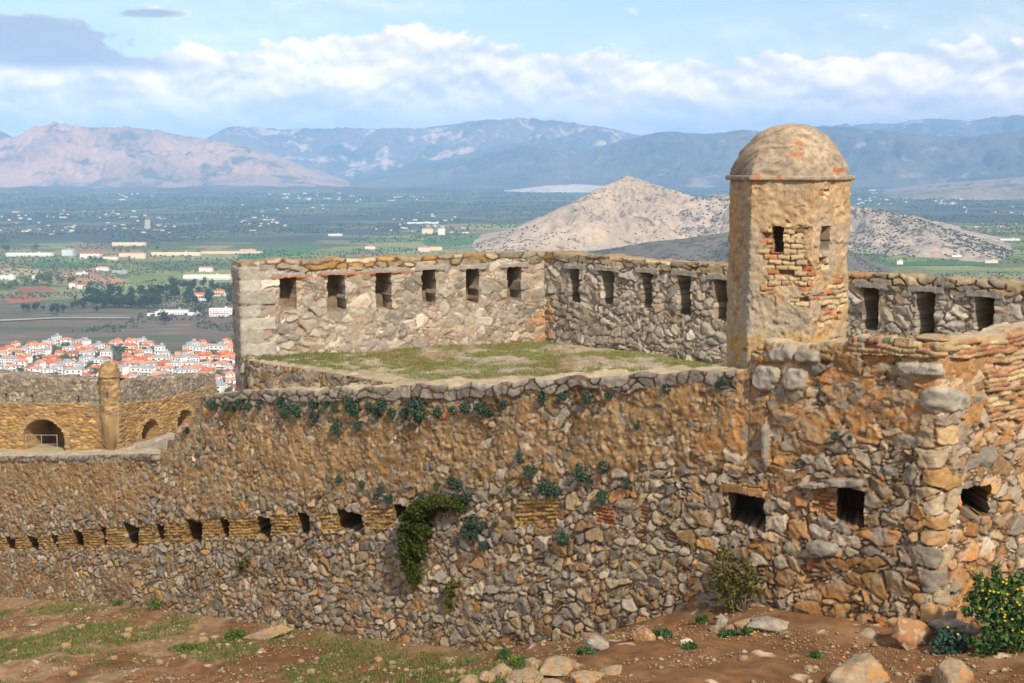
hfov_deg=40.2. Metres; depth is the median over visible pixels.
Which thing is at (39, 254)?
shed
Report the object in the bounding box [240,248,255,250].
shed
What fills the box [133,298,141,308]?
tall tree
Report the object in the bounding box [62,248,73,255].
shed
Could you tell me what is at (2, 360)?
house
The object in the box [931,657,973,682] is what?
boulder
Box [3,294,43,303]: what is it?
field
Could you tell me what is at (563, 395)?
wall plant
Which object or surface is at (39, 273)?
field tree
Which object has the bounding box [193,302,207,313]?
dark tree
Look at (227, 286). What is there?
tall tree
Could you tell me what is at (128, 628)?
stone
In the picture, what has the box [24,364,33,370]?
house
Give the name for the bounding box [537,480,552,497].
wall plant
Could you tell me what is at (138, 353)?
house
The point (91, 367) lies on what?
house
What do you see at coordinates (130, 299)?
tall tree
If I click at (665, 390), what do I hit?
wall plant
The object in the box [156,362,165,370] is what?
house
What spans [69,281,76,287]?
farmhouse
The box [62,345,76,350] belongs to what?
house
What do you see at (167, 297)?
tall tree
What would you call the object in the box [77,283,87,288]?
farmhouse
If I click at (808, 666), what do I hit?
stone
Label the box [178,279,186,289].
tall tree
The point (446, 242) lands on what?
field
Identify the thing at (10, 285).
field tree
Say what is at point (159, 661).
stone
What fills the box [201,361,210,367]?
house
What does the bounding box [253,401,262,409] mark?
wall plant
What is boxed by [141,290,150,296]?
tall tree
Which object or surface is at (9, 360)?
house
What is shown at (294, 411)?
wall plant
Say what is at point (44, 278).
field tree
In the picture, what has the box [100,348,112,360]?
house
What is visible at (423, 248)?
shed
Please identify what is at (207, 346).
house
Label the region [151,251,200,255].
shed
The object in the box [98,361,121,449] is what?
corner turret
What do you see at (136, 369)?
house
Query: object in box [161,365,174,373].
house
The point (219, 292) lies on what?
farmhouse
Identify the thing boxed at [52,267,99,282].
field
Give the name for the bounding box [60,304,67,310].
hedge tree
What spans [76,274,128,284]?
field
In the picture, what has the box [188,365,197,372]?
house
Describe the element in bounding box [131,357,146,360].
house
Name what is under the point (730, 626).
stone
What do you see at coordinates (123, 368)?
house
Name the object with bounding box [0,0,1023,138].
sky
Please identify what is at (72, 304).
hedge tree
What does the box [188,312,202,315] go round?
shed
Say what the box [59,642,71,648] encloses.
stone
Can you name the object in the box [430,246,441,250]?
shed
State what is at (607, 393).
wall plant
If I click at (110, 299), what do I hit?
tall tree
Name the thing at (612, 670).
outcrop rock
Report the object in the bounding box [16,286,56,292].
field
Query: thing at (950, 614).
stone
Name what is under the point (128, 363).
house
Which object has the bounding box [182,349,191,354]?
house
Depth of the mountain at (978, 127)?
22402.87 m
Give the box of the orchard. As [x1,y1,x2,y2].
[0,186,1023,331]
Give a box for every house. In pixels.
[0,350,6,356]
[0,355,7,366]
[5,345,14,353]
[5,355,18,364]
[5,363,17,371]
[11,340,20,347]
[13,358,27,371]
[15,350,24,355]
[16,346,29,353]
[22,354,32,362]
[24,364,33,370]
[27,342,35,355]
[28,366,41,372]
[34,359,45,372]
[38,341,48,348]
[40,347,50,355]
[41,354,59,359]
[42,338,52,347]
[43,366,57,373]
[46,358,62,361]
[46,360,54,367]
[50,363,64,374]
[51,333,61,345]
[54,350,65,360]
[55,359,75,365]
[59,337,72,346]
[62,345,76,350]
[64,365,83,375]
[65,350,78,360]
[71,343,82,347]
[71,361,82,366]
[73,337,90,345]
[75,348,85,351]
[79,349,95,355]
[79,353,91,366]
[82,372,93,376]
[87,346,98,352]
[87,365,100,374]
[90,341,104,351]
[90,356,104,365]
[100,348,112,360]
[109,339,120,348]
[116,342,129,346]
[118,363,128,374]
[123,354,133,359]
[124,361,130,372]
[125,343,135,352]
[129,338,139,347]
[129,372,143,377]
[130,360,151,366]
[130,364,147,372]
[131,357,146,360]
[134,350,143,355]
[137,337,146,346]
[141,343,149,348]
[141,364,155,375]
[142,340,153,346]
[142,348,152,353]
[144,354,154,360]
[148,360,157,367]
[150,354,168,360]
[150,372,168,375]
[154,343,165,354]
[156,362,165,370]
[157,360,168,364]
[158,349,170,359]
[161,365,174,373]
[171,360,179,367]
[172,354,186,367]
[175,367,187,373]
[178,353,190,360]
[182,343,194,353]
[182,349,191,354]
[182,359,197,364]
[187,339,199,344]
[188,364,205,371]
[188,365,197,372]
[190,354,199,363]
[193,343,205,353]
[195,352,211,363]
[199,368,215,372]
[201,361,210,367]
[204,343,210,351]
[209,342,225,355]
[211,354,221,361]
[211,361,227,371]
[215,351,228,354]
[215,374,221,379]
[215,380,227,392]
[219,354,234,363]
[221,338,228,343]
[222,368,233,376]
[224,363,232,369]
[225,371,234,376]
[225,377,232,386]
[230,384,235,390]
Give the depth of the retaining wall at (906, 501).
29.90 m
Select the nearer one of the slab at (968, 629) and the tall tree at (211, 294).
the slab at (968, 629)
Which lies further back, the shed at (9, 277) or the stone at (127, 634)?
the shed at (9, 277)
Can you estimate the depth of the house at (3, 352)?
1503.00 m
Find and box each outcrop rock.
[459,674,479,682]
[479,671,495,681]
[490,663,511,678]
[504,667,543,682]
[523,657,540,667]
[537,678,561,682]
[540,655,577,676]
[570,670,602,682]
[598,665,621,675]
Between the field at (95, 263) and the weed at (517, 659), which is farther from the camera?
the field at (95, 263)
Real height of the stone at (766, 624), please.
0.315 m
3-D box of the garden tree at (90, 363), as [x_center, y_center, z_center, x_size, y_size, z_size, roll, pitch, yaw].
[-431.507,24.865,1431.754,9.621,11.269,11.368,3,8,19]
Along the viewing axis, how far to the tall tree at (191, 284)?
2303.79 m
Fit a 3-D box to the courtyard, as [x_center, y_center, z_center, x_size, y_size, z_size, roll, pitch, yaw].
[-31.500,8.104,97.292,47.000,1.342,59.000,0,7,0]
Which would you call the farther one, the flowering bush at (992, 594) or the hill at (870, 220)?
the hill at (870, 220)
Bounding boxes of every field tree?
[5,281,12,288]
[36,272,45,279]
[40,271,52,281]
[46,274,53,283]
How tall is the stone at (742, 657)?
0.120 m
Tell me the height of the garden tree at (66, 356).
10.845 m
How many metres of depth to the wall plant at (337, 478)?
35.81 m
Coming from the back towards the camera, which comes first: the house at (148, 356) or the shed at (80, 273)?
the shed at (80, 273)
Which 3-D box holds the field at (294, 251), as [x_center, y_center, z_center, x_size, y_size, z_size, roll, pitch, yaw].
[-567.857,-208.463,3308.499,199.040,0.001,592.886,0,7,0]
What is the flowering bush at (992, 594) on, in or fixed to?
on the ground at (761, 663)
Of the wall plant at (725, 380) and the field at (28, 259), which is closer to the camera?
the wall plant at (725, 380)
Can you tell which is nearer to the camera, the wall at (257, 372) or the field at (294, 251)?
the wall at (257, 372)
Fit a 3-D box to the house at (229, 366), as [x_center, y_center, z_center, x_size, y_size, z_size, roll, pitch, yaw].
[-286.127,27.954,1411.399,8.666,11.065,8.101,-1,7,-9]
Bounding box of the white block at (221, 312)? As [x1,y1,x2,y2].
[209,306,232,316]
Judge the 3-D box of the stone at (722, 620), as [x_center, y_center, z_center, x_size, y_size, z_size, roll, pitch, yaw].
[3.873,5.203,25.908,0.262,0.322,0.170,0,7,3]
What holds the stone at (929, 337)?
on the retaining wall at (906, 501)
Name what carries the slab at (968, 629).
on the ground at (761, 663)
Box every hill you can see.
[0,185,428,188]
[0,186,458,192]
[1,186,458,189]
[472,176,720,252]
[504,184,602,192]
[587,232,892,272]
[669,194,1011,261]
[883,177,1023,199]
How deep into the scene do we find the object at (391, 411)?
33.94 m
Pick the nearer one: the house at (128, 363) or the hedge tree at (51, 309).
the house at (128, 363)
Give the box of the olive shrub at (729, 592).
[707,543,766,612]
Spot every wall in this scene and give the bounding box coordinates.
[0,321,1023,651]
[0,369,216,450]
[118,433,174,449]
[231,250,1023,390]
[244,356,402,389]
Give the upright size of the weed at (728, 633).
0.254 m
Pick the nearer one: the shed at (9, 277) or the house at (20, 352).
the house at (20, 352)
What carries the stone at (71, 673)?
on the ground at (761, 663)
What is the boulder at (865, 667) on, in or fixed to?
on the ground at (761, 663)
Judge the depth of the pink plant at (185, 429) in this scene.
41.26 m
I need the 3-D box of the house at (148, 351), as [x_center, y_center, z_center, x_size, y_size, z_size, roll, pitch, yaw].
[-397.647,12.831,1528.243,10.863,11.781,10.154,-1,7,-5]
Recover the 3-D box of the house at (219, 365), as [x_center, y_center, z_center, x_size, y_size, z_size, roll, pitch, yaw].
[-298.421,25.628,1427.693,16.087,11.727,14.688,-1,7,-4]
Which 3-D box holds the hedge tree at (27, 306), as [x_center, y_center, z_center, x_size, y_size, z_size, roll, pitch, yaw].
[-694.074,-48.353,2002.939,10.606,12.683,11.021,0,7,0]
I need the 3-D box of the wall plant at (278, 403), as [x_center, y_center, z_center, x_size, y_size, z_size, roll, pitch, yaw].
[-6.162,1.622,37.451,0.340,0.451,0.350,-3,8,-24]
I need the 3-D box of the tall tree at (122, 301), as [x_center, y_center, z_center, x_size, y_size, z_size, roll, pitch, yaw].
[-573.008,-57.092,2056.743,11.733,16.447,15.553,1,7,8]
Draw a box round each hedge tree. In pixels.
[23,303,30,310]
[33,302,39,308]
[49,303,54,311]
[52,303,60,313]
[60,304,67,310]
[67,301,75,307]
[74,299,82,306]
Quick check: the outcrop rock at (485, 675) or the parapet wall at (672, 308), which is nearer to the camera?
the outcrop rock at (485, 675)
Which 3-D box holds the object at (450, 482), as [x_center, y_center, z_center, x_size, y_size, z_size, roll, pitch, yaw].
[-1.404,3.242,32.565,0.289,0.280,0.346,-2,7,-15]
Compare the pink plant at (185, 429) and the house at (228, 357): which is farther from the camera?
the house at (228, 357)
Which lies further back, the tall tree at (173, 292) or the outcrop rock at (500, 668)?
the tall tree at (173, 292)
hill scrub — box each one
[471,179,701,251]
[595,232,884,272]
[674,195,1014,261]
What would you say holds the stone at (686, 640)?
on the ground at (761, 663)
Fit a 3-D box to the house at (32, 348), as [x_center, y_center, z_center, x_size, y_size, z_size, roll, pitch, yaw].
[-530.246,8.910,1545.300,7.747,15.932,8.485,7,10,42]
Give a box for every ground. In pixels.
[0,596,1023,682]
[250,341,721,389]
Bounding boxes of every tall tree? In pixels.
[78,293,90,308]
[83,285,90,293]
[88,293,96,307]
[89,287,98,295]
[98,289,105,297]
[99,295,108,308]
[105,283,117,294]
[107,295,115,306]
[118,297,124,307]
[124,295,133,307]
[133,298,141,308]
[136,285,144,293]
[139,294,147,299]
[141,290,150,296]
[144,294,152,307]
[147,284,154,293]
[150,294,160,304]
[151,285,159,294]
[153,296,162,306]
[156,285,165,296]
[163,292,170,301]
[165,284,170,290]
[167,276,178,285]
[169,287,177,296]
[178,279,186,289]
[181,287,190,298]
[186,280,195,289]
[187,292,196,299]
[191,296,198,302]
[195,286,203,291]
[199,276,207,285]
[206,289,214,301]
[208,282,217,289]
[223,282,231,289]
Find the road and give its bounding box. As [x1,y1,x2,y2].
[0,317,129,320]
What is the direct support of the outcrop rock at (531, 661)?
on the ground at (761, 663)
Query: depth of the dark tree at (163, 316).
1837.94 m
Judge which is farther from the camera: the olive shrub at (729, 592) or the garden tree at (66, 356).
the garden tree at (66, 356)
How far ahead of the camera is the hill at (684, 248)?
2554.59 m
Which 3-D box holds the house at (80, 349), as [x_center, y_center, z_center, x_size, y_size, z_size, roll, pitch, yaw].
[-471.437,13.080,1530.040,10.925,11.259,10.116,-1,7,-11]
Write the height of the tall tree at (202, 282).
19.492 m
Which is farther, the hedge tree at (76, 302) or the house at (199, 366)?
the hedge tree at (76, 302)
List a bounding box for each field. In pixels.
[0,257,67,262]
[0,268,43,275]
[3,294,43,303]
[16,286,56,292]
[23,261,91,267]
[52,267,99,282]
[67,259,115,265]
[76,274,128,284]
[102,262,147,271]
[130,270,198,283]
[237,246,327,258]
[281,246,415,257]
[421,236,481,246]
[876,261,994,265]
[881,254,1023,261]
[1000,236,1023,245]
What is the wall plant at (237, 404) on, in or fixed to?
attached to the retaining wall at (906, 501)
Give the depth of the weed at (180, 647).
37.79 m
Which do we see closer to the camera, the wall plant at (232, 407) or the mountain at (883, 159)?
the wall plant at (232, 407)
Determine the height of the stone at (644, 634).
0.327 m
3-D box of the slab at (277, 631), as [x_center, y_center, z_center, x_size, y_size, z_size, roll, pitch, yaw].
[-6.618,7.918,37.920,1.738,0.344,0.548,-16,2,18]
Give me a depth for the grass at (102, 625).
36.72 m
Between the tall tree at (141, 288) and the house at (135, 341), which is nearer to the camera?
the house at (135, 341)
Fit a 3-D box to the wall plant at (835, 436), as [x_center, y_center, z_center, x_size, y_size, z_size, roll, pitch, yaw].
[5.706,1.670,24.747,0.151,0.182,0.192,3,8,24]
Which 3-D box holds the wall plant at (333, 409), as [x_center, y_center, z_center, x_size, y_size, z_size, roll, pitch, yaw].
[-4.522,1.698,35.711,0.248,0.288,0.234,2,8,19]
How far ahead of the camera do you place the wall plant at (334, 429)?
35.60 m
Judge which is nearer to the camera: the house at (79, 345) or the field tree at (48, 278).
the house at (79, 345)
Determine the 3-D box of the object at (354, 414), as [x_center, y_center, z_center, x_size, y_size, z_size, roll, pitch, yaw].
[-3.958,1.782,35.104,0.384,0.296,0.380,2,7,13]
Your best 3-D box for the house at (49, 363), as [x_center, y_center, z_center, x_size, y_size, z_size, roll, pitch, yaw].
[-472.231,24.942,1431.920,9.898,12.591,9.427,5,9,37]
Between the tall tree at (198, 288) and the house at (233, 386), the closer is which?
the house at (233, 386)
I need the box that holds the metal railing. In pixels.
[25,435,57,451]
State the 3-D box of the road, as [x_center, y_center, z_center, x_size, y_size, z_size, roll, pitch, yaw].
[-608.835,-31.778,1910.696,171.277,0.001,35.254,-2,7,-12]
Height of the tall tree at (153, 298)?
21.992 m
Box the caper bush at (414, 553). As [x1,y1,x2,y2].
[396,494,468,586]
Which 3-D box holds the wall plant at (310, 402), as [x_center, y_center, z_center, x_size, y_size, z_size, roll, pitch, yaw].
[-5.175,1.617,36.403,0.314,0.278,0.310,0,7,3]
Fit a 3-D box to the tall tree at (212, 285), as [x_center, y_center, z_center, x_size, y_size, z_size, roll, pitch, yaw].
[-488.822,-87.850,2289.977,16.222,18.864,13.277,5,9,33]
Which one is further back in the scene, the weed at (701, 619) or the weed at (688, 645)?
the weed at (701, 619)
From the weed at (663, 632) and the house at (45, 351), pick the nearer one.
the weed at (663, 632)
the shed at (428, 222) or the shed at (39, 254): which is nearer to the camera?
the shed at (39, 254)
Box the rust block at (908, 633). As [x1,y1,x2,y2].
[891,615,931,649]
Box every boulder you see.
[825,652,889,682]
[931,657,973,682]
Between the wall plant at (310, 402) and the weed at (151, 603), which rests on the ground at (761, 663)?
the weed at (151, 603)
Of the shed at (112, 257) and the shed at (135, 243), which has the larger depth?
the shed at (135, 243)
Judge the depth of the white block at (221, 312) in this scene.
1942.78 m
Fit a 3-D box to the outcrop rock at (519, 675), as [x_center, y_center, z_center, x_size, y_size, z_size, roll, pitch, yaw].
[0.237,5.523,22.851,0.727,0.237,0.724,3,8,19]
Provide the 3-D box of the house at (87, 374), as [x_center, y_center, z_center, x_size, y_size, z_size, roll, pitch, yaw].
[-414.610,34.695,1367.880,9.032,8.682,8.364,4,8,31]
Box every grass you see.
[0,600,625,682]
[0,601,544,682]
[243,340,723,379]
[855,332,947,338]
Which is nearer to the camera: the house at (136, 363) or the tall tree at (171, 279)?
the house at (136, 363)
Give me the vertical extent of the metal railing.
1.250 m
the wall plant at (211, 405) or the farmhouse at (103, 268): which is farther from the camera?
the farmhouse at (103, 268)
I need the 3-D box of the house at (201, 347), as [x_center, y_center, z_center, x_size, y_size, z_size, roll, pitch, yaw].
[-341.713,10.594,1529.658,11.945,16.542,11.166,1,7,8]
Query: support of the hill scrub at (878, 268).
on the hill at (684, 248)
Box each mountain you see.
[0,121,353,187]
[0,131,12,138]
[207,117,642,179]
[346,126,1023,187]
[831,115,1023,136]
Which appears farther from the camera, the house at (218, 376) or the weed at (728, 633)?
the house at (218, 376)
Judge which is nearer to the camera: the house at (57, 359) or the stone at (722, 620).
the stone at (722, 620)
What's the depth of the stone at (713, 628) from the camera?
25.70 m
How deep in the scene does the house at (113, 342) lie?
1606.34 m
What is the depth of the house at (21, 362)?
1424.64 m
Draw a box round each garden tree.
[14,367,24,371]
[61,354,70,358]
[86,360,96,366]
[117,346,127,352]
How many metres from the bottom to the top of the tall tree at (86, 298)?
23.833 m
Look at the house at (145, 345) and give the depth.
1585.60 m
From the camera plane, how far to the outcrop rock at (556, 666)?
23.08 m
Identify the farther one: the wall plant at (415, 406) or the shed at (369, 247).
the shed at (369, 247)
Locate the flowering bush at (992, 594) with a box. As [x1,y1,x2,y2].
[960,565,1023,656]
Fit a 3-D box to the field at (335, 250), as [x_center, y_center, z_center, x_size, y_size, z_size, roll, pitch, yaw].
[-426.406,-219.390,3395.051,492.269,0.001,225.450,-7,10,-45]
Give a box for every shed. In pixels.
[0,274,15,279]
[6,252,53,256]
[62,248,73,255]
[76,271,87,274]
[80,252,102,258]
[103,255,118,259]
[112,241,146,245]
[112,269,128,273]
[119,252,146,256]
[131,255,145,258]
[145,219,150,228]
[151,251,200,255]
[158,308,188,314]
[183,273,231,279]
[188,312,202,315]
[199,267,213,271]
[201,250,262,253]
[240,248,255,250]
[328,233,342,235]
[365,245,374,248]
[407,221,437,223]
[418,246,429,251]
[422,228,432,233]
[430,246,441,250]
[438,228,444,234]
[896,259,902,264]
[984,259,997,262]
[998,238,1019,240]
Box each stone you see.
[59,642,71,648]
[67,670,77,676]
[75,623,85,628]
[121,632,131,638]
[124,627,132,631]
[156,659,163,663]
[197,636,208,642]
[306,668,315,673]
[373,656,382,662]
[456,668,465,674]
[583,634,609,650]
[631,627,655,640]
[680,638,692,645]
[709,625,719,632]
[715,613,728,627]
[725,624,734,630]
[734,618,750,628]
[738,655,747,660]
[746,616,788,631]
[803,665,813,669]
[915,333,950,341]
[924,666,932,671]
[944,610,957,618]
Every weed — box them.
[112,597,122,605]
[144,598,163,609]
[168,642,199,651]
[224,627,247,639]
[236,557,249,572]
[442,580,456,611]
[497,648,511,660]
[509,654,529,666]
[577,645,595,655]
[653,627,672,638]
[681,640,697,649]
[694,613,708,624]
[718,627,740,637]
[740,626,754,635]
[807,649,822,658]
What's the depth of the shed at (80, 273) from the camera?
2669.73 m
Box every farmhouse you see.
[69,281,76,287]
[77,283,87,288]
[96,266,109,270]
[191,292,205,300]
[213,289,226,295]
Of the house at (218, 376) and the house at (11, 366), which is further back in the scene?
the house at (11, 366)
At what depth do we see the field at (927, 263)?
2966.41 m
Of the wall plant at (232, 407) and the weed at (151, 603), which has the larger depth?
the weed at (151, 603)
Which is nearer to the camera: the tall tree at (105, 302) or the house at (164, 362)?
the house at (164, 362)
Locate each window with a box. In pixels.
[772,226,783,252]
[819,226,830,250]
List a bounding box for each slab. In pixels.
[242,625,293,640]
[928,615,982,636]
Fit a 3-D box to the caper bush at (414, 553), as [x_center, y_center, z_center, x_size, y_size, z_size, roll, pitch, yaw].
[-1.859,4.759,33.201,2.346,2.517,0.834,6,9,39]
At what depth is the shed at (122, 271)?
2694.00 m
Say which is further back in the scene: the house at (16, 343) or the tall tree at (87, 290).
the tall tree at (87, 290)
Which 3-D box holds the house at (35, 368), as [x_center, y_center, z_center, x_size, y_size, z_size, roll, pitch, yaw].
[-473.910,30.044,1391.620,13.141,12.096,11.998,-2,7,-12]
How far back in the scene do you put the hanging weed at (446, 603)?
32.95 m
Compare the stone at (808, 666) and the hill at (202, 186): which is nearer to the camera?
the stone at (808, 666)
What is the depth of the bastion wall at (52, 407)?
101.38 m
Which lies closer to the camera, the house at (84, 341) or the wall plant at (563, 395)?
the wall plant at (563, 395)
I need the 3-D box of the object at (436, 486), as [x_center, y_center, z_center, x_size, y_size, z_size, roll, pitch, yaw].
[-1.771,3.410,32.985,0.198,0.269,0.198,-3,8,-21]
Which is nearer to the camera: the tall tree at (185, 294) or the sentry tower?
the sentry tower
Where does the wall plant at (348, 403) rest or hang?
attached to the retaining wall at (906, 501)
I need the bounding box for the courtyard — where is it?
[0,426,181,453]
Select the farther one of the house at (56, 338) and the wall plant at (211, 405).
the house at (56, 338)
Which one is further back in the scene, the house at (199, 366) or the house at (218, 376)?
the house at (199, 366)
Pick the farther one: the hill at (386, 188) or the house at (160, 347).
the hill at (386, 188)
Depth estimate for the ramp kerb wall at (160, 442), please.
97.72 m
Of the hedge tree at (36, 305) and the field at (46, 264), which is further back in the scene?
the field at (46, 264)
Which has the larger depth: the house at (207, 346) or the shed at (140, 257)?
the shed at (140, 257)
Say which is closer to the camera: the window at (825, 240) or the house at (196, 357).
the window at (825, 240)
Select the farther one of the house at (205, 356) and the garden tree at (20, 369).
the house at (205, 356)
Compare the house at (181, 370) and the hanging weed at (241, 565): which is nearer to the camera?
the hanging weed at (241, 565)
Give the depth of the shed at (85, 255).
3135.17 m
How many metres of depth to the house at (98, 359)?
1445.28 m
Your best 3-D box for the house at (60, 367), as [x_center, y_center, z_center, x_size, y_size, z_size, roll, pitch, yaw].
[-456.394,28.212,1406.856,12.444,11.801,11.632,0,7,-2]
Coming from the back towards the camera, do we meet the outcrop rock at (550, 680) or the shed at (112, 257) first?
the shed at (112, 257)
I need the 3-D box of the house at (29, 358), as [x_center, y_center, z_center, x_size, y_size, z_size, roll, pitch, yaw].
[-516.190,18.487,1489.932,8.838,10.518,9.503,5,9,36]
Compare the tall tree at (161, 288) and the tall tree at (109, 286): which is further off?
the tall tree at (109, 286)
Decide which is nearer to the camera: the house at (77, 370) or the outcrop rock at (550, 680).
the outcrop rock at (550, 680)
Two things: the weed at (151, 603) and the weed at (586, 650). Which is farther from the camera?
the weed at (151, 603)
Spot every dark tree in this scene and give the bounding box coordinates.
[157,310,172,321]
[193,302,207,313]
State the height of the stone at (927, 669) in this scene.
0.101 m
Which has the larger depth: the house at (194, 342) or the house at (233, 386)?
the house at (194, 342)
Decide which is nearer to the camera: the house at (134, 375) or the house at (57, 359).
the house at (134, 375)
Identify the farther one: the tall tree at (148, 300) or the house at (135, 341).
the tall tree at (148, 300)
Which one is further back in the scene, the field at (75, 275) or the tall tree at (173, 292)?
the field at (75, 275)
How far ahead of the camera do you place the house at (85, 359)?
1444.71 m
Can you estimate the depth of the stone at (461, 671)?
27.96 m
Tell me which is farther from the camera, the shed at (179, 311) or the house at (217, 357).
the shed at (179, 311)
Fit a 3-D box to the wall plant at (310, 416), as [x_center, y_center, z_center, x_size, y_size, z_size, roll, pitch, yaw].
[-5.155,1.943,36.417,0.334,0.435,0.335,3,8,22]
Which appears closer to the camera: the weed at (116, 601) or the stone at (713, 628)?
the stone at (713, 628)
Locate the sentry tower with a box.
[725,123,855,368]
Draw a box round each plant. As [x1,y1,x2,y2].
[180,424,189,433]
[208,400,217,410]
[221,398,230,411]
[229,404,235,412]
[234,398,243,409]
[243,402,251,410]
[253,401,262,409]
[276,395,285,408]
[278,404,290,419]
[290,404,301,418]
[307,399,317,408]
[308,409,318,423]
[321,400,329,408]
[329,420,343,435]
[330,403,337,412]
[335,474,341,482]
[342,394,358,413]
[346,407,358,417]
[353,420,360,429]
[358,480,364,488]
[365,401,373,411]
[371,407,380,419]
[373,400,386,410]
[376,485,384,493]
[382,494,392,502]
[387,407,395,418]
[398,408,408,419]
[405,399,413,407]
[409,398,427,420]
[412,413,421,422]
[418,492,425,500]
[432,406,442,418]
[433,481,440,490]
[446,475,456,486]
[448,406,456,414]
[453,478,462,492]
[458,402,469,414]
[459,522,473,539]
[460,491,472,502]
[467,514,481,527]
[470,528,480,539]
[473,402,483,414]
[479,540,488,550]
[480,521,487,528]
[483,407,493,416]
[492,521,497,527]
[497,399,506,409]
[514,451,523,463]
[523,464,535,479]
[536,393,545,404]
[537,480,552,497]
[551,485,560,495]
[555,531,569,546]
[558,392,566,400]
[572,463,589,482]
[581,391,591,404]
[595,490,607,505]
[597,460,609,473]
[604,390,612,399]
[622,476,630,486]
[661,383,671,393]
[719,375,731,385]
[830,431,838,440]
[929,626,969,655]
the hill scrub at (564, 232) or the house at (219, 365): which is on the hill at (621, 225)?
the hill scrub at (564, 232)
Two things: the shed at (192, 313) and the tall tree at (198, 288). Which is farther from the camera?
the tall tree at (198, 288)
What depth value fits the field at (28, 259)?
3092.70 m
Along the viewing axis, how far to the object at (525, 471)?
30.54 m
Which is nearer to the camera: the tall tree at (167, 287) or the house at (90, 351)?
the house at (90, 351)
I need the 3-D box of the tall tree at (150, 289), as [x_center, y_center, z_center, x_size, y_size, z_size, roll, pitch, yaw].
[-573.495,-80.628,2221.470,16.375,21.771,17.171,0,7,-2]
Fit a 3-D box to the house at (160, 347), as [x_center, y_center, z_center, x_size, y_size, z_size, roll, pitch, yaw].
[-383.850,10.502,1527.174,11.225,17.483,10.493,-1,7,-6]
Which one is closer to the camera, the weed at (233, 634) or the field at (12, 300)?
the weed at (233, 634)

